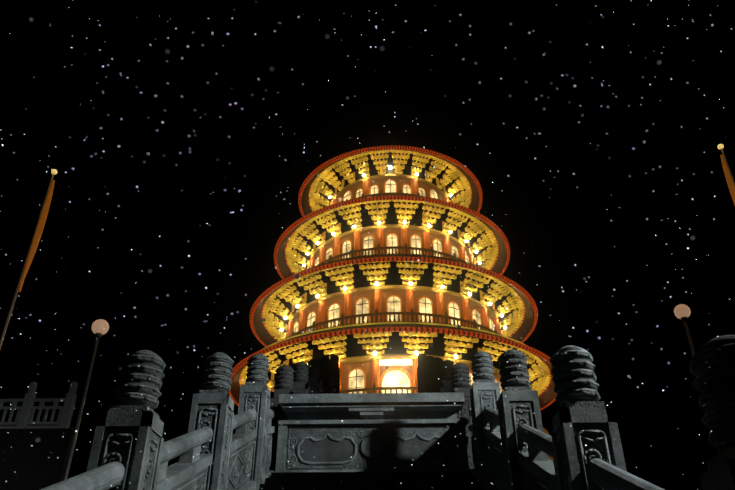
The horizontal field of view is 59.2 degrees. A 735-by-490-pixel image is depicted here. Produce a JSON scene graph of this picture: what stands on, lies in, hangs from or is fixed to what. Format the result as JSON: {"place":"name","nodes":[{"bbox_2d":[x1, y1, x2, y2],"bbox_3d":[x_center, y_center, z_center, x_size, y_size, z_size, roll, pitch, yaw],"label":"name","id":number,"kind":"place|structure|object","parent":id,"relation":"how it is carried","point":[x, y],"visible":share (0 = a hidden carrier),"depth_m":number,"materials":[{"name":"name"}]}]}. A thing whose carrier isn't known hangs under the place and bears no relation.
{"place":"outdoors","nodes":[
{"label":"outdoors","id":0,"kind":"place"},
{"bbox_2d":[0,428,74,489],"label":"terrace block","id":1,"kind":"structure","parent":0,"point":[29,463],"depth_m":20.47,"materials":[{"name":"grey stone"}]},
{"bbox_2d":[0,381,77,428],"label":"terrace balustrade","id":2,"kind":"object","parent":1,"relation":"on","point":[25,414],"visible":0.98,"depth_m":21.41,"materials":[{"name":"grey stone"}]},
{"bbox_2d":[0,0,731,489],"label":"snowflakes","id":3,"kind":"object","parent":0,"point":[382,48],"visible":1,"depth_m":1.43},
{"bbox_2d":[0,0,734,489],"label":"sky","id":4,"kind":"structure","parent":0,"point":[70,96],"materials":[{"name":"black"}]},
{"bbox_2d":[285,424,459,469],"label":"carved relief panel","id":5,"kind":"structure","parent":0,"point":[298,434],"depth_m":9.85,"materials":[{"name":"grey stone"}]},
{"bbox_2d":[300,436,443,461],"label":"decorative wall panels","id":6,"kind":"object","parent":5,"relation":"in","point":[326,449],"visible":0.9,"depth_m":9.75,"materials":[{"name":"grey stone"}]},
{"bbox_2d":[286,425,457,469],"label":"carved relief trim","id":7,"kind":"structure","parent":5,"relation":"attached to","point":[350,434],"depth_m":9.76,"materials":[{"name":"grey stone"}]},
{"bbox_2d":[289,190,497,393],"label":"tower balcony rails","id":8,"kind":"object","parent":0,"point":[412,313],"visible":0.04,"depth_m":63.58,"materials":[{"name":"brown wood"}]},
{"bbox_2d":[273,178,553,460],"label":"tower drum walls","id":9,"kind":"structure","parent":0,"point":[366,367],"depth_m":65.88,"materials":[{"name":"orange paint"}]},
{"bbox_2d":[269,174,500,389],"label":"tower beams","id":10,"kind":"structure","parent":9,"relation":"attached to","point":[296,314],"depth_m":67.39,"materials":[{"name":"wood"}]},
{"bbox_2d":[270,178,502,393],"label":"columns","id":11,"kind":"structure","parent":9,"relation":"attached to","point":[378,301],"depth_m":67.73,"materials":[{"name":"orange wood"}]},
{"bbox_2d":[244,127,542,384],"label":"tower roofs","id":12,"kind":"structure","parent":9,"relation":"on","point":[388,139],"depth_m":62.98,"materials":[{"name":"orange tile"}]},
{"bbox_2d":[233,145,550,396],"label":"roof tiles","id":13,"kind":"object","parent":12,"relation":"on","point":[397,256],"visible":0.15,"depth_m":68.57,"materials":[{"name":"tile"}]},
{"bbox_2d":[228,146,556,410],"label":"tower eave rims","id":14,"kind":"object","parent":12,"relation":"attached to","point":[382,259],"visible":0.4,"depth_m":67.67,"materials":[{"name":"wood"}]},
{"bbox_2d":[230,150,556,408],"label":"tower soffits","id":15,"kind":"object","parent":12,"relation":"attached to","point":[547,396],"visible":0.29,"depth_m":76.29,"materials":[{"name":"wood"}]},
{"bbox_2d":[280,166,506,364],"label":"light bulbs","id":16,"kind":"object","parent":9,"relation":"attached to","point":[387,362],"visible":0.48,"depth_m":70.40,"materials":[{"name":"beige glass"}]},
{"bbox_2d":[239,150,550,395],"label":"tower dougong arms","id":17,"kind":"object","parent":9,"relation":"attached to","point":[492,253],"visible":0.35,"depth_m":70.67},
{"bbox_2d":[242,152,545,386],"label":"roof brackets","id":18,"kind":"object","parent":17,"relation":"on","point":[354,348],"depth_m":66.69,"materials":[{"name":"grey wood"}]},
{"bbox_2d":[379,360,411,364],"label":"lit sign","id":19,"kind":"object","parent":9,"relation":"attached to","point":[395,362],"visible":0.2,"depth_m":58.95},
{"bbox_2d":[382,370,409,392],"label":"tower door","id":20,"kind":"structure","parent":9,"relation":"in","point":[395,378],"depth_m":58.04,"materials":[{"name":"yellow glass"}]},
{"bbox_2d":[293,179,500,392],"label":"window frames","id":21,"kind":"structure","parent":9,"relation":"attached to","point":[393,369],"depth_m":65.06,"materials":[{"name":"wood"}]},
{"bbox_2d":[294,180,502,392],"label":"tower windows","id":22,"kind":"structure","parent":21,"relation":"in","point":[394,305],"depth_m":65.68,"materials":[{"name":"yellow glass"}]},
{"bbox_2d":[295,180,502,392],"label":"window muntins","id":23,"kind":"object","parent":22,"relation":"attached to","point":[425,303],"visible":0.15,"depth_m":67.32,"materials":[{"name":"brown wood"}]},
{"label":"ground","id":24,"kind":"structure","parent":0,"visible":0},
{"bbox_2d":[0,148,734,348],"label":"flagpoles","id":25,"kind":"object","parent":24,"relation":"on","point":[12,306],"visible":1,"depth_m":17.25,"materials":[{"name":"orange wood"}]},
{"bbox_2d":[19,155,734,291],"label":"furled flags","id":26,"kind":"object","parent":25,"relation":"attached to","point":[44,214],"visible":0.98,"depth_m":17.97,"materials":[{"name":"orange fabric"}]},
{"bbox_2d":[51,144,723,174],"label":"flagpole finials","id":27,"kind":"object","parent":25,"relation":"attached to","point":[719,146],"visible":0.94,"depth_m":18.82,"materials":[{"name":"gold metal"}]},
{"bbox_2d":[259,471,485,489],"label":"stone stairs","id":28,"kind":"structure","parent":24,"relation":"on","point":[451,480],"depth_m":8.67,"materials":[{"name":"black stone"}]},
{"bbox_2d":[275,392,468,471],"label":"screen wall mouldings","id":29,"kind":"object","parent":28,"relation":"on","point":[379,409],"visible":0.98,"depth_m":9.97,"materials":[{"name":"grey stone"}]},
{"bbox_2d":[40,382,734,489],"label":"balustrade rails","id":30,"kind":"object","parent":28,"relation":"on","point":[535,460],"visible":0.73,"depth_m":5.26,"materials":[{"name":"grey stone"}]},
{"bbox_2d":[97,380,734,489],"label":"balustrade posts","id":31,"kind":"object","parent":28,"relation":"on","point":[599,446],"visible":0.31,"depth_m":4.56,"materials":[{"name":"grey stone"}]},
{"bbox_2d":[101,394,611,489],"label":"balustrade carved relief","id":32,"kind":"object","parent":31,"relation":"attached to","point":[489,462],"visible":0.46,"depth_m":6.48,"materials":[{"name":"grey stone"}]},
{"bbox_2d":[171,432,552,489],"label":"balustrade panels","id":33,"kind":"object","parent":31,"relation":"attached to","point":[199,482],"visible":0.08,"depth_m":7.45,"materials":[{"name":"grey stone"}]},
{"bbox_2d":[115,335,734,451],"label":"post finials","id":34,"kind":"object","parent":31,"relation":"on","point":[574,378],"visible":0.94,"depth_m":4.65,"materials":[{"name":"grey stone"}]},
{"bbox_2d":[63,317,722,480],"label":"lamp posts","id":35,"kind":"object","parent":24,"relation":"on","point":[98,336],"visible":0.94,"depth_m":16.42,"materials":[{"name":"metal"}]},
{"bbox_2d":[92,304,690,334],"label":"lamp globes","id":36,"kind":"object","parent":35,"relation":"on","point":[680,311],"visible":0.85,"depth_m":17.35,"materials":[{"name":"glass"}]},
{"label":"stair side walls","id":37,"kind":"object","parent":24,"relation":"on","visible":0},
{"bbox_2d":[270,367,469,425],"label":"balustrade rails","id":38,"kind":"object","parent":37,"relation":"on","point":[442,386],"visible":0.19,"depth_m":15.08,"materials":[{"name":"stone"}]},
{"bbox_2d":[270,371,474,469],"bbox_3d":[0.218,3.910,15.621,3.129,5.340,10.379,-1,-31,1],"label":"balustrade relief","id":39,"kind":"object","parent":38,"relation":"attached to","point":[332,378],"visible":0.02,"depth_m":10.34,"materials":[{"name":"stone"}]},
{"bbox_2d":[271,365,473,469],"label":"balustrade posts","id":40,"kind":"object","parent":37,"relation":"on","point":[466,416],"visible":0.12,"depth_m":10.49,"materials":[{"name":"stone"}]},
{"bbox_2d":[274,354,470,390],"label":"balustrade post caps","id":41,"kind":"object","parent":40,"relation":"on","point":[457,374],"visible":0.94,"depth_m":12.82,"materials":[{"name":"stone"}]}
]}

